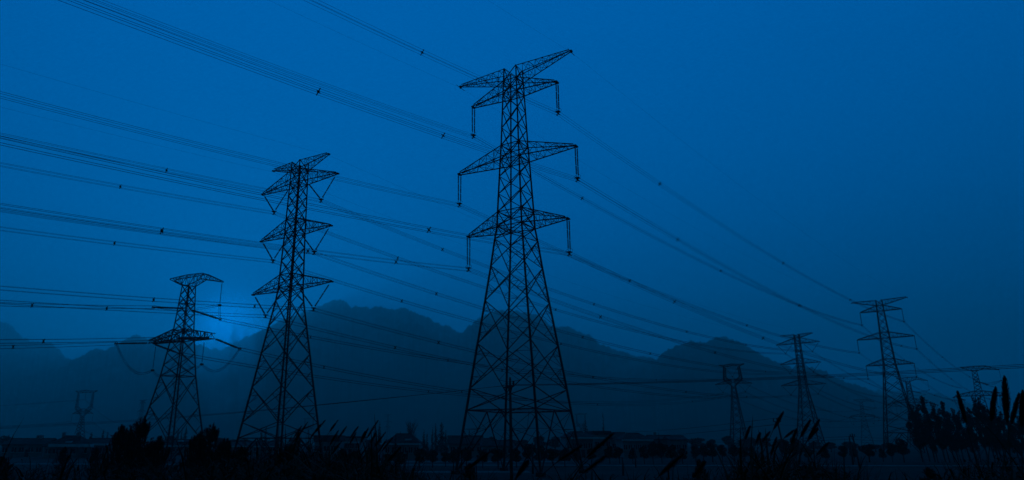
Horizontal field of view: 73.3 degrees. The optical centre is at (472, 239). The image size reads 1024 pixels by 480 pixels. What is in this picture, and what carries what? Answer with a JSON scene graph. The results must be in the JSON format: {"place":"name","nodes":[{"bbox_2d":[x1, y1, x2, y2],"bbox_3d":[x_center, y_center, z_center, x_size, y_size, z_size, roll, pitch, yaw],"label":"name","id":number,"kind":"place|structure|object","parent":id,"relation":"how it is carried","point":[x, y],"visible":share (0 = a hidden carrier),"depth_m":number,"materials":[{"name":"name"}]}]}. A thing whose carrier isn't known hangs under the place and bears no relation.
{"place":"outdoors","nodes":[
{"label":"outdoors","id":0,"kind":"place"},
{"bbox_2d":[0,322,70,387],"bbox_3d":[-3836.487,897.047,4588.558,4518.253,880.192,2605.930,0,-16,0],"label":"mountains","id":1,"kind":"structure","parent":0,"point":[27,360],"depth_m":4307.75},
{"bbox_2d":[0,334,314,443],"bbox_3d":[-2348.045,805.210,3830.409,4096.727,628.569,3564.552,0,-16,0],"label":"mountains","id":2,"kind":"structure","parent":0,"point":[115,381],"depth_m":2708.79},
{"bbox_2d":[207,299,458,443],"bbox_3d":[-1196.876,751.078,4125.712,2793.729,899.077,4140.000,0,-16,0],"label":"mountains","id":3,"kind":"structure","parent":0,"point":[233,389],"depth_m":2656.61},
{"bbox_2d":[204,461,565,472],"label":"field path","id":4,"kind":"structure","parent":0,"point":[475,471],"depth_m":97.39,"materials":[{"name":"soil"}]},
{"bbox_2d":[0,443,1023,479],"bbox_3d":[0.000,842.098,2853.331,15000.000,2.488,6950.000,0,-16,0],"label":"ground","id":5,"kind":"structure","parent":0,"point":[913,457],"depth_m":128.22,"materials":[{"name":"soil"}]},
{"bbox_2d":[0,435,56,456],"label":"farmhouse","id":6,"kind":"object","parent":5,"relation":"on","point":[30,447],"visible":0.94,"depth_m":196.18,"materials":[{"name":"grey tile"}]},
{"bbox_2d":[49,446,71,479],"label":"pine bush","id":7,"kind":"object","parent":5,"relation":"on","point":[62,459],"visible":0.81,"depth_m":66.53,"materials":[{"name":"green plant"}]},
{"bbox_2d":[42,432,93,457],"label":"farmhouse","id":8,"kind":"object","parent":5,"relation":"on","point":[75,444],"visible":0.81,"depth_m":181.79,"materials":[{"name":"grey tile"}]},
{"bbox_2d":[71,390,97,436],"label":"cathead tower","id":9,"kind":"structure","parent":5,"relation":"on","point":[85,410],"depth_m":485.44,"materials":[{"name":"metal"}]},
{"bbox_2d":[82,447,102,478],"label":"pine bush","id":10,"kind":"object","parent":5,"relation":"on","point":[96,451],"visible":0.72,"depth_m":68.44,"materials":[{"name":"green plant"}]},
{"bbox_2d":[82,438,118,457],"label":"farmhouse","id":11,"kind":"object","parent":5,"relation":"on","point":[97,443],"visible":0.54,"depth_m":183.84,"materials":[{"name":"grey tile"}]},
{"bbox_2d":[92,424,140,479],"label":"pine bush","id":12,"kind":"object","parent":5,"relation":"on","point":[122,431],"visible":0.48,"depth_m":36.14,"materials":[{"name":"green plant"}]},
{"bbox_2d":[103,415,165,479],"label":"pine bush","id":13,"kind":"object","parent":5,"relation":"on","point":[140,430],"visible":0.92,"depth_m":32.38,"materials":[{"name":"green plant"}]},
{"bbox_2d":[141,435,179,479],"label":"pine bush","id":14,"kind":"object","parent":5,"relation":"on","point":[161,455],"visible":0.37,"depth_m":34.30,"materials":[{"name":"green plant"}]},
{"bbox_2d":[159,439,194,454],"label":"farmhouse","id":15,"kind":"object","parent":5,"relation":"on","point":[180,440],"visible":0.3,"depth_m":220.21,"materials":[{"name":"grey tile"}]},
{"bbox_2d":[114,273,241,462],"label":"strain tower","id":16,"kind":"structure","parent":5,"relation":"on","point":[183,331],"depth_m":148.98,"materials":[{"name":"metal"}]},
{"bbox_2d":[0,342,112,348],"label":"conductor bundle","id":17,"kind":"object","parent":16,"relation":"attached to","point":[50,344],"visible":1,"depth_m":135.34,"materials":[{"name":"metal"}]},
{"bbox_2d":[0,302,153,308],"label":"conductor bundle","id":18,"kind":"object","parent":16,"relation":"attached to","point":[73,304],"visible":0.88,"depth_m":130.13,"materials":[{"name":"metal"}]},
{"bbox_2d":[0,336,178,343],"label":"conductor bundle","id":19,"kind":"object","parent":16,"relation":"attached to","point":[81,342],"visible":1,"depth_m":121.28,"materials":[{"name":"metal"}]},
{"bbox_2d":[184,353,725,402],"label":"conductor bundle","id":20,"kind":"object","parent":16,"relation":"attached to","point":[410,388],"visible":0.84,"depth_m":199.76,"materials":[{"name":"metal"}]},
{"bbox_2d":[220,318,725,380],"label":"conductor bundle","id":21,"kind":"object","parent":16,"relation":"attached to","point":[447,359],"visible":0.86,"depth_m":202.07,"materials":[{"name":"metal"}]},
{"bbox_2d":[240,347,742,405],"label":"conductor bundle","id":22,"kind":"object","parent":16,"relation":"attached to","point":[448,388],"visible":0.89,"depth_m":188.51,"materials":[{"name":"metal"}]},
{"bbox_2d":[174,433,207,479],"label":"pine bush","id":23,"kind":"object","parent":5,"relation":"on","point":[195,438],"visible":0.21,"depth_m":39.97,"materials":[{"name":"green plant"}]},
{"bbox_2d":[179,423,232,479],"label":"pine bush","id":24,"kind":"object","parent":5,"relation":"on","point":[212,435],"visible":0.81,"depth_m":36.16,"materials":[{"name":"green plant"}]},
{"bbox_2d":[231,441,283,453],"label":"farmhouse","id":25,"kind":"object","parent":5,"relation":"on","point":[242,444],"visible":0.21,"depth_m":240.09,"materials":[{"name":"grey tile"}]},
{"bbox_2d":[231,152,339,461],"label":"transmission tower","id":26,"kind":"structure","parent":5,"relation":"on","point":[290,290],"depth_m":115.36,"materials":[{"name":"metal"}]},
{"bbox_2d":[0,300,264,317],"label":"conductor bundle","id":27,"kind":"object","parent":26,"relation":"attached to","point":[128,308],"visible":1,"depth_m":100.40,"materials":[{"name":"metal"}]},
{"bbox_2d":[0,227,270,262],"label":"conductor bundle","id":28,"kind":"object","parent":26,"relation":"attached to","point":[114,243],"visible":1,"depth_m":102.24,"materials":[{"name":"metal"}]},
{"bbox_2d":[0,162,272,213],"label":"conductor bundle","id":29,"kind":"object","parent":26,"relation":"attached to","point":[131,189],"visible":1,"depth_m":105.05,"materials":[{"name":"metal"}]},
{"bbox_2d":[0,286,312,310],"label":"conductor bundle","id":30,"kind":"object","parent":26,"relation":"attached to","point":[154,298],"visible":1,"depth_m":92.75,"materials":[{"name":"metal"}]},
{"bbox_2d":[1,207,311,253],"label":"conductor bundle","id":31,"kind":"object","parent":26,"relation":"attached to","point":[144,229],"visible":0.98,"depth_m":94.40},
{"bbox_2d":[1,133,318,201],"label":"conductor bundle","id":32,"kind":"object","parent":26,"relation":"attached to","point":[157,167],"visible":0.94,"depth_m":97.08,"materials":[{"name":"metal"}]},
{"bbox_2d":[276,212,767,353],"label":"conductor bundle","id":33,"kind":"object","parent":26,"relation":"attached to","point":[519,297],"visible":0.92,"depth_m":168.28,"materials":[{"name":"metal"}]},
{"bbox_2d":[274,260,779,374],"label":"conductor bundle","id":34,"kind":"object","parent":26,"relation":"attached to","point":[535,336],"visible":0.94,"depth_m":173.15,"materials":[{"name":"metal"}]},
{"bbox_2d":[267,315,790,398],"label":"conductor bundle","id":35,"kind":"object","parent":26,"relation":"attached to","point":[493,367],"visible":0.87,"depth_m":153.87,"materials":[{"name":"metal"}]},
{"bbox_2d":[323,200,800,351],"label":"conductor bundle","id":36,"kind":"object","parent":26,"relation":"attached to","point":[560,292],"visible":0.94,"depth_m":167.51,"materials":[{"name":"metal"}]},
{"bbox_2d":[315,252,813,372],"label":"conductor bundle","id":37,"kind":"object","parent":26,"relation":"attached to","point":[534,322],"visible":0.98,"depth_m":156.95,"materials":[{"name":"metal"}]},
{"bbox_2d":[314,308,817,397],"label":"conductor bundle","id":38,"kind":"object","parent":26,"relation":"attached to","point":[546,366],"visible":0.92,"depth_m":154.84,"materials":[{"name":"metal"}]},
{"bbox_2d":[313,435,345,456],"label":"farmhouse","id":39,"kind":"object","parent":5,"relation":"on","point":[330,438],"visible":0.48,"depth_m":191.75,"materials":[{"name":"grey tile"}]},
{"bbox_2d":[344,436,366,455],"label":"farmhouse","id":40,"kind":"object","parent":5,"relation":"on","point":[353,446],"visible":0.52,"depth_m":206.24,"materials":[{"name":"grey tile"}]},
{"bbox_2d":[385,433,423,458],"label":"farmhouse","id":41,"kind":"object","parent":5,"relation":"on","point":[410,442],"visible":0.59,"depth_m":172.41,"materials":[{"name":"grey tile"}]},
{"bbox_2d":[413,449,426,467],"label":"round tree","id":42,"kind":"object","parent":5,"relation":"on","point":[417,452],"visible":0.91,"depth_m":106.68,"materials":[{"name":"green plant"}]},
{"bbox_2d":[425,449,437,467],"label":"round tree","id":43,"kind":"object","parent":5,"relation":"on","point":[432,457],"visible":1,"depth_m":112.21,"materials":[{"name":"green plant"}]},
{"bbox_2d":[435,422,444,452],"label":"conifer","id":44,"kind":"object","parent":5,"relation":"on","point":[441,442],"visible":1,"depth_m":239.51,"materials":[{"name":"green plant"}]},
{"bbox_2d":[447,435,483,455],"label":"farmhouse","id":45,"kind":"object","parent":5,"relation":"on","point":[453,441],"visible":0.45,"depth_m":201.58,"materials":[{"name":"grey tile"}]},
{"bbox_2d":[462,463,480,479],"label":"pine bush","id":46,"kind":"object","parent":5,"relation":"on","point":[468,472],"visible":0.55,"depth_m":47.28,"materials":[{"name":"green plant"}]},
{"bbox_2d":[456,451,489,479],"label":"reed","id":47,"kind":"object","parent":5,"relation":"on","point":[474,463],"visible":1,"depth_m":4.18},
{"bbox_2d":[490,448,506,468],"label":"round tree","id":48,"kind":"object","parent":5,"relation":"on","point":[495,456],"visible":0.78,"depth_m":106.68,"materials":[{"name":"green plant"}]},
{"bbox_2d":[504,377,514,479],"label":"utility pole","id":49,"kind":"object","parent":5,"relation":"on","point":[510,432],"visible":0.94,"depth_m":57.78,"materials":[{"name":"concrete"}]},
{"bbox_2d":[24,385,504,427],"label":"power line","id":50,"kind":"object","parent":49,"relation":"attached to","point":[286,408],"visible":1,"depth_m":73.41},
{"bbox_2d":[505,367,1023,385],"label":"power line","id":51,"kind":"object","parent":49,"relation":"attached to","point":[770,379],"visible":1,"depth_m":45.73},
{"bbox_2d":[515,364,1023,384],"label":"power line","id":52,"kind":"object","parent":49,"relation":"attached to","point":[772,377],"visible":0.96,"depth_m":46.51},
{"bbox_2d":[548,366,1017,384],"bbox_3d":[25.605,7.974,42.684,56.001,0.622,0.026,-12,-20,35],"label":"power line","id":53,"kind":"object","parent":49,"relation":"attached to","point":[788,377],"visible":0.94,"depth_m":45.70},
{"bbox_2d":[0,415,1023,479],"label":"undergrowth","id":54,"kind":"object","parent":5,"relation":"on","point":[252,469],"visible":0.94,"depth_m":7.41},
{"bbox_2d":[514,444,583,479],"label":"reed","id":55,"kind":"object","parent":54,"relation":"on","point":[569,452],"visible":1,"depth_m":4.38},
{"bbox_2d":[789,419,819,479],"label":"reed","id":56,"kind":"object","parent":54,"relation":"on","point":[814,428],"visible":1,"depth_m":5.20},
{"bbox_2d":[451,49,587,476],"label":"transmission tower","id":57,"kind":"structure","parent":5,"relation":"on","point":[516,77],"depth_m":100.12,"materials":[{"name":"metal"}]},
{"bbox_2d":[0,91,457,205],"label":"conductor bundle","id":58,"kind":"object","parent":57,"relation":"attached to","point":[208,146],"visible":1,"depth_m":75.33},
{"bbox_2d":[0,203,467,270],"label":"conductor bundle","id":59,"kind":"object","parent":57,"relation":"attached to","point":[161,232],"visible":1,"depth_m":72.28,"materials":[{"name":"metal"}]},
{"bbox_2d":[85,0,473,137],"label":"conductor bundle","id":60,"kind":"object","parent":57,"relation":"attached to","point":[268,64],"visible":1,"depth_m":80.64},
{"bbox_2d":[0,136,568,255],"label":"conductor bundle","id":61,"kind":"object","parent":57,"relation":"attached to","point":[249,192],"visible":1,"depth_m":56.75,"materials":[{"name":"metal"}]},
{"bbox_2d":[59,0,575,180],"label":"conductor bundle","id":62,"kind":"object","parent":57,"relation":"attached to","point":[318,91],"visible":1,"depth_m":60.62,"materials":[{"name":"metal"}]},
{"bbox_2d":[304,0,557,114],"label":"conductor bundle","id":63,"kind":"object","parent":57,"relation":"attached to","point":[422,52],"visible":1,"depth_m":80.23,"materials":[{"name":"metal"}]},
{"bbox_2d":[461,205,858,353],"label":"conductor bundle","id":64,"kind":"object","parent":57,"relation":"attached to","point":[654,289],"visible":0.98,"depth_m":154.38,"materials":[{"name":"metal"}]},
{"bbox_2d":[474,136,861,325],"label":"conductor bundle","id":65,"kind":"object","parent":57,"relation":"attached to","point":[665,241],"visible":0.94,"depth_m":153.09,"materials":[{"name":"metal"}]},
{"bbox_2d":[468,268,868,379],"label":"conductor bundle","id":66,"kind":"object","parent":57,"relation":"attached to","point":[665,336],"visible":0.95,"depth_m":147.74,"materials":[{"name":"metal"}]},
{"bbox_2d":[560,115,902,321],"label":"conductor bundle","id":67,"kind":"object","parent":57,"relation":"attached to","point":[728,227],"visible":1,"depth_m":146.32,"materials":[{"name":"metal"}]},
{"bbox_2d":[572,254,915,377],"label":"conductor bundle","id":68,"kind":"object","parent":57,"relation":"attached to","point":[725,321],"visible":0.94,"depth_m":130.93,"materials":[{"name":"metal"}]},
{"bbox_2d":[579,180,915,349],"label":"conductor bundle","id":69,"kind":"object","parent":57,"relation":"attached to","point":[737,271],"visible":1,"depth_m":135.05,"materials":[{"name":"metal"}]},
{"bbox_2d":[547,448,560,465],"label":"round tree","id":70,"kind":"object","parent":5,"relation":"on","point":[553,454],"visible":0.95,"depth_m":119.22,"materials":[{"name":"green plant"}]},
{"bbox_2d":[559,431,604,457],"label":"farmhouse","id":71,"kind":"object","parent":5,"relation":"on","point":[586,439],"visible":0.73,"depth_m":187.06,"materials":[{"name":"grey tile"}]},
{"bbox_2d":[567,432,614,479],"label":"reed","id":72,"kind":"object","parent":5,"relation":"on","point":[597,446],"visible":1,"depth_m":4.02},
{"bbox_2d":[576,454,606,479],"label":"reed","id":73,"kind":"object","parent":5,"relation":"on","point":[596,463],"visible":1,"depth_m":3.99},
{"bbox_2d":[586,431,610,455],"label":"farmhouse","id":74,"kind":"object","parent":5,"relation":"on","point":[597,441],"visible":0.46,"depth_m":206.42,"materials":[{"name":"grey tile"}]},
{"bbox_2d":[614,433,653,456],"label":"farmhouse","id":75,"kind":"object","parent":5,"relation":"on","point":[626,442],"visible":0.57,"depth_m":191.77,"materials":[{"name":"grey tile"}]},
{"bbox_2d":[647,441,658,463],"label":"round tree","id":76,"kind":"object","parent":5,"relation":"on","point":[652,447],"visible":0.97,"depth_m":133.50,"materials":[{"name":"green plant"}]},
{"bbox_2d":[656,442,667,462],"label":"round tree","id":77,"kind":"object","parent":5,"relation":"on","point":[662,448],"visible":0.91,"depth_m":135.65,"materials":[{"name":"green plant"}]},
{"bbox_2d":[655,453,684,479],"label":"reed","id":78,"kind":"object","parent":5,"relation":"on","point":[670,465],"visible":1,"depth_m":3.80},
{"bbox_2d":[665,444,677,459],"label":"round tree","id":79,"kind":"object","parent":5,"relation":"on","point":[671,448],"visible":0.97,"depth_m":133.48,"materials":[{"name":"green plant"}]},
{"bbox_2d":[663,435,688,456],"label":"farmhouse","id":80,"kind":"object","parent":5,"relation":"on","point":[679,441],"visible":0.57,"depth_m":191.92,"materials":[{"name":"grey tile"}]},
{"bbox_2d":[710,426,750,479],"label":"reed","id":81,"kind":"object","parent":5,"relation":"on","point":[747,431],"visible":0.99,"depth_m":6.25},
{"bbox_2d":[715,363,750,447],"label":"cathead tower","id":82,"kind":"structure","parent":5,"relation":"on","point":[730,382],"depth_m":351.08,"materials":[{"name":"metal"}]},
{"bbox_2d":[750,410,783,479],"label":"reed","id":83,"kind":"object","parent":5,"relation":"on","point":[778,421],"visible":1,"depth_m":5.38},
{"bbox_2d":[779,420,810,479],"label":"reed","id":84,"kind":"object","parent":5,"relation":"on","point":[806,426],"visible":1,"depth_m":5.34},
{"bbox_2d":[776,332,828,451],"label":"transmission tower","id":85,"kind":"structure","parent":5,"relation":"on","point":[799,384],"depth_m":310.32,"materials":[{"name":"metal"}]},
{"bbox_2d":[850,399,879,444],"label":"strain tower","id":86,"kind":"structure","parent":5,"relation":"on","point":[862,416],"depth_m":579.57,"materials":[{"name":"metal"}]},
{"bbox_2d":[858,444,874,461],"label":"round tree","id":87,"kind":"object","parent":5,"relation":"on","point":[865,449],"visible":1,"depth_m":142.49,"materials":[{"name":"green plant"}]},
{"bbox_2d":[851,297,925,452],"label":"transmission tower","id":88,"kind":"structure","parent":5,"relation":"on","point":[887,331],"depth_m":274.54,"materials":[{"name":"metal"}]},
{"bbox_2d":[893,438,910,461],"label":"round tree","id":89,"kind":"object","parent":5,"relation":"on","point":[901,447],"visible":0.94,"depth_m":141.66,"materials":[{"name":"green plant"}]},
{"bbox_2d":[889,377,938,447],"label":"strain tower","id":90,"kind":"structure","parent":5,"relation":"on","point":[911,391],"depth_m":546.13,"materials":[{"name":"metal"}]},
{"bbox_2d":[905,404,923,461],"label":"grove tree","id":91,"kind":"object","parent":5,"relation":"on","point":[917,441],"visible":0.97,"depth_m":144.79,"materials":[{"name":"green plant"}]},
{"bbox_2d":[913,405,930,461],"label":"grove tree","id":92,"kind":"object","parent":5,"relation":"on","point":[916,412],"visible":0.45,"depth_m":148.33,"materials":[{"name":"green plant"}]},
{"bbox_2d":[916,396,935,461],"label":"grove tree","id":93,"kind":"object","parent":5,"relation":"on","point":[923,425],"visible":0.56,"depth_m":143.41,"materials":[{"name":"green plant"}]},
{"bbox_2d":[929,401,945,461],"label":"grove tree","id":94,"kind":"object","parent":5,"relation":"on","point":[936,422],"visible":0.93,"depth_m":141.27,"materials":[{"name":"green plant"}]},
{"bbox_2d":[937,401,955,461],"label":"grove tree","id":95,"kind":"object","parent":5,"relation":"on","point":[946,431],"visible":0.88,"depth_m":142.92,"materials":[{"name":"green plant"}]},
{"bbox_2d":[926,390,980,479],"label":"reed","id":96,"kind":"object","parent":5,"relation":"on","point":[961,407],"visible":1,"depth_m":4.66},
{"bbox_2d":[954,410,970,460],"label":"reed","id":97,"kind":"object","parent":5,"relation":"on","point":[958,418],"visible":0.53,"depth_m":147.35,"materials":[{"name":"green plant"}]},
{"bbox_2d":[960,411,977,461],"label":"grove tree","id":98,"kind":"object","parent":5,"relation":"on","point":[967,439],"visible":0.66,"depth_m":142.79,"materials":[{"name":"green plant"}]},
{"bbox_2d":[966,406,981,461],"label":"grove tree","id":99,"kind":"object","parent":5,"relation":"on","point":[974,435],"visible":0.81,"depth_m":146.10,"materials":[{"name":"green plant"}]},
{"bbox_2d":[971,396,989,462],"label":"grove tree","id":100,"kind":"object","parent":5,"relation":"on","point":[980,438],"visible":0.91,"depth_m":141.21,"materials":[{"name":"green plant"}]},
{"bbox_2d":[953,365,1010,443],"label":"strain tower","id":101,"kind":"structure","parent":5,"relation":"on","point":[983,395],"depth_m":444.95,"materials":[{"name":"metal"}]},
{"bbox_2d":[976,395,994,456],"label":"reed","id":102,"kind":"object","parent":5,"relation":"on","point":[983,429],"visible":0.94,"depth_m":139.84,"materials":[{"name":"green plant"}]},
{"bbox_2d":[982,405,997,457],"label":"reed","id":103,"kind":"object","parent":5,"relation":"on","point":[993,445],"visible":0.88,"depth_m":139.48,"materials":[{"name":"green plant"}]},
{"bbox_2d":[987,386,997,479],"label":"reed","id":104,"kind":"object","parent":5,"relation":"on","point":[993,405],"visible":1,"depth_m":4.76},
{"bbox_2d":[994,411,1013,462],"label":"grove tree","id":105,"kind":"object","parent":5,"relation":"on","point":[999,419],"visible":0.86,"depth_m":139.79,"materials":[{"name":"green plant"}]},
{"bbox_2d":[1001,375,1017,479],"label":"reed","id":106,"kind":"object","parent":5,"relation":"on","point":[1005,398],"visible":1,"depth_m":4.28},
{"bbox_2d":[1001,393,1020,479],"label":"reed","id":107,"kind":"object","parent":5,"relation":"on","point":[1014,411],"visible":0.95,"depth_m":4.46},
{"bbox_2d":[0,0,1023,412],"label":"sky","id":108,"kind":"structure","parent":0,"point":[888,135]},
{"bbox_2d":[9,463,1023,466],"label":"farm road","id":109,"kind":"structure","parent":0,"point":[637,465],"depth_m":119.54,"materials":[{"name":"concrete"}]},
{"bbox_2d":[415,310,651,443],"bbox_3d":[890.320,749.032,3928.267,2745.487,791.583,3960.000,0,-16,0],"label":"mountains","id":110,"kind":"structure","parent":0,"point":[449,413],"depth_m":2405.72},
{"bbox_2d":[598,336,934,443],"bbox_3d":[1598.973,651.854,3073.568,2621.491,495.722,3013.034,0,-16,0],"label":"mountains","id":111,"kind":"structure","parent":0,"point":[630,416],"depth_m":1992.89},
{"bbox_2d":[872,389,1019,442],"bbox_3d":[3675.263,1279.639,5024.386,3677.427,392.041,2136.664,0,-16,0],"label":"mountains","id":112,"kind":"structure","parent":0,"point":[948,405],"depth_m":4950.05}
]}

